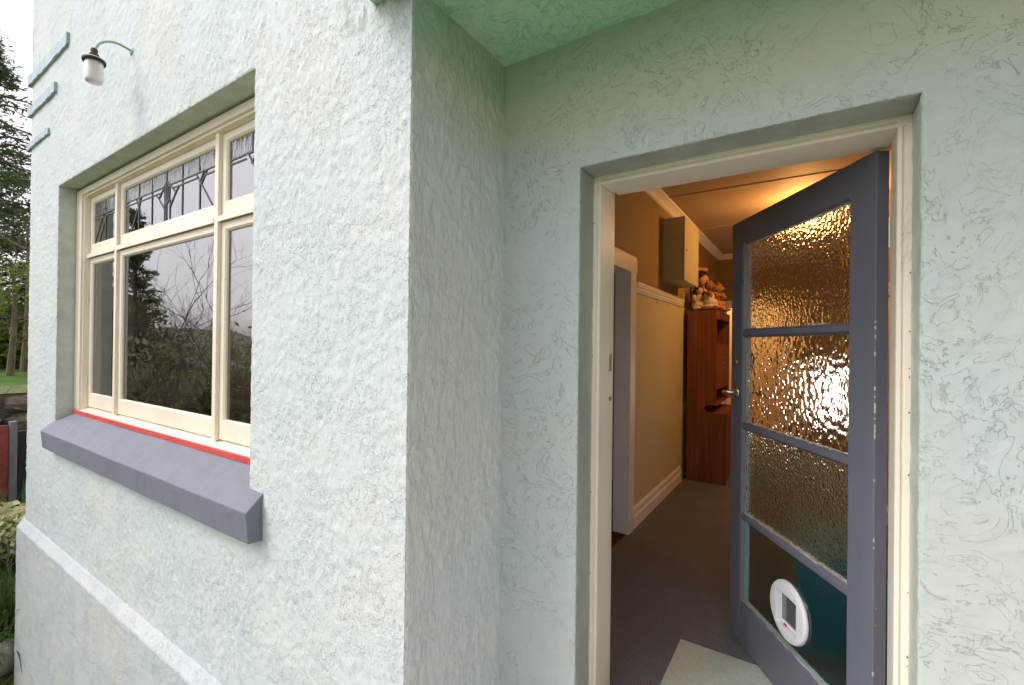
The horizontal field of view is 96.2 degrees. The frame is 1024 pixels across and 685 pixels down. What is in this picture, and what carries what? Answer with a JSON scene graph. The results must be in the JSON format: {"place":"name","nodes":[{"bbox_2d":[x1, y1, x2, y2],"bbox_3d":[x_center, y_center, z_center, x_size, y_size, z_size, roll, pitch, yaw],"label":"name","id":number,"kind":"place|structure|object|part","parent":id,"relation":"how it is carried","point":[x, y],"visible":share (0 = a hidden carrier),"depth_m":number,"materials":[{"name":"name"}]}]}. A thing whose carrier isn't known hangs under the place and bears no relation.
{"place":"outdoors","nodes":[
{"label":"outdoors","id":0,"kind":"place"},
{"bbox_2d":[0,366,27,385],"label":"lawn","id":1,"kind":"structure","parent":0,"point":[19,378],"depth_m":7.21,"materials":[{"name":"green plant"}]},
{"bbox_2d":[0,274,24,368],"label":"tree","id":2,"kind":"object","parent":1,"relation":"on","point":[4,340],"visible":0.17,"depth_m":9.36,"materials":[{"name":"green plant"}]},
{"bbox_2d":[0,255,29,375],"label":"thin tree","id":3,"kind":"object","parent":1,"relation":"on","point":[11,358],"visible":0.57,"depth_m":7.66,"materials":[{"name":"green plant"}]},
{"bbox_2d":[0,182,29,371],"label":"bare tree","id":4,"kind":"object","parent":1,"relation":"on","point":[23,367],"visible":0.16,"depth_m":8.66,"materials":[{"name":"green plant"}]},
{"bbox_2d":[0,30,31,329],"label":"conifer tree","id":5,"kind":"object","parent":1,"relation":"on","point":[8,179],"visible":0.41,"depth_m":10.14,"materials":[{"name":"green plant"}]},
{"bbox_2d":[0,385,27,684],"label":"ground","id":6,"kind":"structure","parent":0,"point":[16,389],"depth_m":29.18,"materials":[{"name":"green plant"}]},
{"bbox_2d":[0,638,14,676],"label":"rock","id":7,"kind":"object","parent":6,"relation":"on","point":[5,668],"visible":0.7,"depth_m":3.81,"materials":[{"name":"grey stone"}]},
{"bbox_2d":[0,602,15,665],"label":"grass tuft","id":8,"kind":"object","parent":6,"relation":"on","point":[8,637],"visible":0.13,"depth_m":3.98,"materials":[{"name":"green plant"}]},
{"bbox_2d":[0,564,15,683],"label":"ground cover","id":9,"kind":"object","parent":6,"relation":"on","point":[14,577],"visible":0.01,"depth_m":5.09,"materials":[{"name":"green plant"}]},
{"bbox_2d":[0,551,21,671],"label":"agapanthus","id":10,"kind":"object","parent":6,"relation":"on","point":[7,599],"visible":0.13,"depth_m":4.04,"materials":[{"name":"green plant"}]},
{"bbox_2d":[0,500,25,600],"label":"variegated shrub","id":11,"kind":"object","parent":6,"relation":"on","point":[11,519],"visible":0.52,"depth_m":4.45,"materials":[{"name":"green plant"}]},
{"bbox_2d":[0,479,25,586],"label":"agapanthus","id":12,"kind":"object","parent":6,"relation":"on","point":[3,567],"visible":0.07,"depth_m":4.83,"materials":[{"name":"green plant"}]},
{"bbox_2d":[0,472,25,567],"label":"agapanthus","id":13,"kind":"object","parent":6,"relation":"on","point":[15,507],"visible":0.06,"depth_m":5.17,"materials":[{"name":"green plant"}]},
{"bbox_2d":[0,421,26,573],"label":"red sheet panel","id":14,"kind":"object","parent":6,"relation":"on","point":[13,447],"visible":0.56,"depth_m":5.54,"materials":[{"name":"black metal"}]},
{"bbox_2d":[0,393,27,505],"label":"retaining wall","id":15,"kind":"structure","parent":6,"relation":"on","point":[17,402],"depth_m":6.17,"materials":[{"name":"stone"}]},
{"bbox_2d":[14,0,1023,684],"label":"stucco house","id":16,"kind":"structure","parent":6,"relation":"on","point":[426,210],"depth_m":1.65,"materials":[{"name":"paint"}]},
{"bbox_2d":[81,40,132,85],"bbox_3d":[-2.222,-1.542,2.528,0.102,0.282,0.218,1,0,33],"label":"wall lamp","id":17,"kind":"object","parent":16,"relation":"attached to","point":[95,64],"visible":1,"depth_m":2.46,"materials":[{"name":"white glass"}]},
{"bbox_2d":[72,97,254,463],"bbox_3d":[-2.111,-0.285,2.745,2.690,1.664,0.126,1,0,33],"label":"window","id":18,"kind":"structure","parent":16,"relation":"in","point":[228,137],"depth_m":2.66,"materials":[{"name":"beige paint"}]},
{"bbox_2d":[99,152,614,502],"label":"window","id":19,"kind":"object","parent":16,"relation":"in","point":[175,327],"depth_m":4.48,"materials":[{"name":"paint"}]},
{"bbox_2d":[128,199,139,399],"bbox_3d":[-2.869,-0.168,3.451,0.220,2.100,0.039,1,0,33],"label":"curtain","id":20,"kind":"object","parent":19,"relation":"hanging from","point":[133,327],"visible":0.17,"depth_m":3.40,"materials":[{"name":"white fabric"}]},
{"bbox_2d":[661,143,890,253],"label":"hall ceiling","id":21,"kind":"structure","parent":16,"relation":"attached to","point":[715,210],"depth_m":3.92,"materials":[{"name":"beige paint"}]},
{"bbox_2d":[722,150,890,684],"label":"front door","id":22,"kind":"structure","parent":16,"relation":"in","point":[808,394],"depth_m":1.67,"materials":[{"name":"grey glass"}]},
{"bbox_2d":[0,0,33,302],"label":"sky","id":23,"kind":"structure","parent":0,"point":[16,16],"materials":[{"name":"white"}]},
{"bbox_2d":[611,479,624,548],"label":"room floor","id":24,"kind":"structure","parent":0,"point":[616,537],"depth_m":3.37,"materials":[{"name":"brown wood"}]},
{"bbox_2d":[718,253,732,403],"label":"hall wall","id":25,"kind":"structure","parent":0,"point":[725,270],"depth_m":6.55,"materials":[{"name":"brown paint"}]},
{"bbox_2d":[726,308,731,403],"bbox_3d":[4.050,0.115,7.029,2.400,2.808,1.700,1,0,33],"label":"back room","id":26,"kind":"object","parent":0,"point":[728,400],"depth_m":8.11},
{"bbox_2d":[610,474,886,684],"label":"hall floor","id":27,"kind":"structure","parent":0,"point":[670,562],"depth_m":2.68,"materials":[{"name":"carpet"}]},
{"bbox_2d":[613,188,722,534],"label":"hall wall","id":28,"kind":"structure","parent":27,"relation":"on","point":[652,308],"depth_m":3.79,"materials":[{"name":"paint"}]},
{"bbox_2d":[662,216,698,287],"bbox_3d":[1.602,-0.837,4.338,0.205,0.580,0.586,1,0,33],"label":"meter box","id":29,"kind":"object","parent":28,"relation":"attached to","point":[680,243],"visible":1,"depth_m":4.12,"materials":[{"name":"paint"}]},
{"bbox_2d":[682,216,698,286],"bbox_3d":[1.672,-0.831,4.293,0.018,0.569,0.586,1,0,33],"label":"door panel","id":30,"kind":"structure","parent":29,"relation":"in","point":[689,269],"depth_m":4.23,"materials":[{"name":"paint"}]},
{"bbox_2d":[686,310,730,485],"bbox_3d":[2.233,0.555,5.080,0.384,1.765,0.880,1,0,33],"label":"hall cabinet","id":31,"kind":"object","parent":27,"relation":"on","point":[708,444],"visible":0.82,"depth_m":4.74,"materials":[{"name":"brown wood"}]},
{"bbox_2d":[691,284,704,309],"bbox_3d":[1.970,-0.474,4.830,0.179,0.276,0.143,1,0,-7],"label":"doll","id":32,"kind":"object","parent":31,"relation":"on","point":[698,297],"visible":0.87,"depth_m":4.80,"materials":[{"name":"white fabric"}]},
{"bbox_2d":[690,267,709,310],"bbox_3d":[2.115,-0.586,5.094,0.304,0.499,0.242,1,0,-18],"label":"doll","id":33,"kind":"object","parent":31,"relation":"on","point":[703,276],"visible":0.3,"depth_m":5.05,"materials":[{"name":"white fabric"}]},
{"bbox_2d":[702,280,722,309],"bbox_3d":[2.074,-0.493,4.782,0.200,0.320,0.200,1,0,-41],"label":"teddy bear","id":34,"kind":"object","parent":31,"relation":"on","point":[710,302],"visible":0.93,"depth_m":4.75},
{"bbox_2d":[713,282,730,311],"bbox_3d":[2.278,-0.496,5.038,0.208,0.333,0.208,1,0,14],"label":"teddy bear","id":35,"kind":"object","parent":31,"relation":"on","point":[719,288],"visible":0.56,"depth_m":4.99},
{"bbox_3d":[2.266,1.055,4.802,0.016,0.605,0.417,1,0,33],"label":"cupboard door","id":36,"kind":"part","parent":31,"relation":"part of","materials":[{"name":"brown wood"}]},
{"bbox_2d":[660,639,772,684],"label":"door mat","id":37,"kind":"object","parent":27,"relation":"on","point":[690,663],"depth_m":1.97,"materials":[{"name":"beige fabric"}]},
{"bbox_2d":[887,150,890,525],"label":"hall wall","id":38,"kind":"structure","parent":27,"relation":"on","point":[888,340],"depth_m":3.56,"materials":[{"name":"paint"}]},
{"bbox_2d":[885,526,887,680],"bbox_3d":[1.659,1.182,2.175,0.538,0.476,0.640,1,0,33],"label":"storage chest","id":39,"kind":"object","parent":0,"point":[886,599],"depth_m":1.89,"materials":[{"name":"paint"}]}
]}

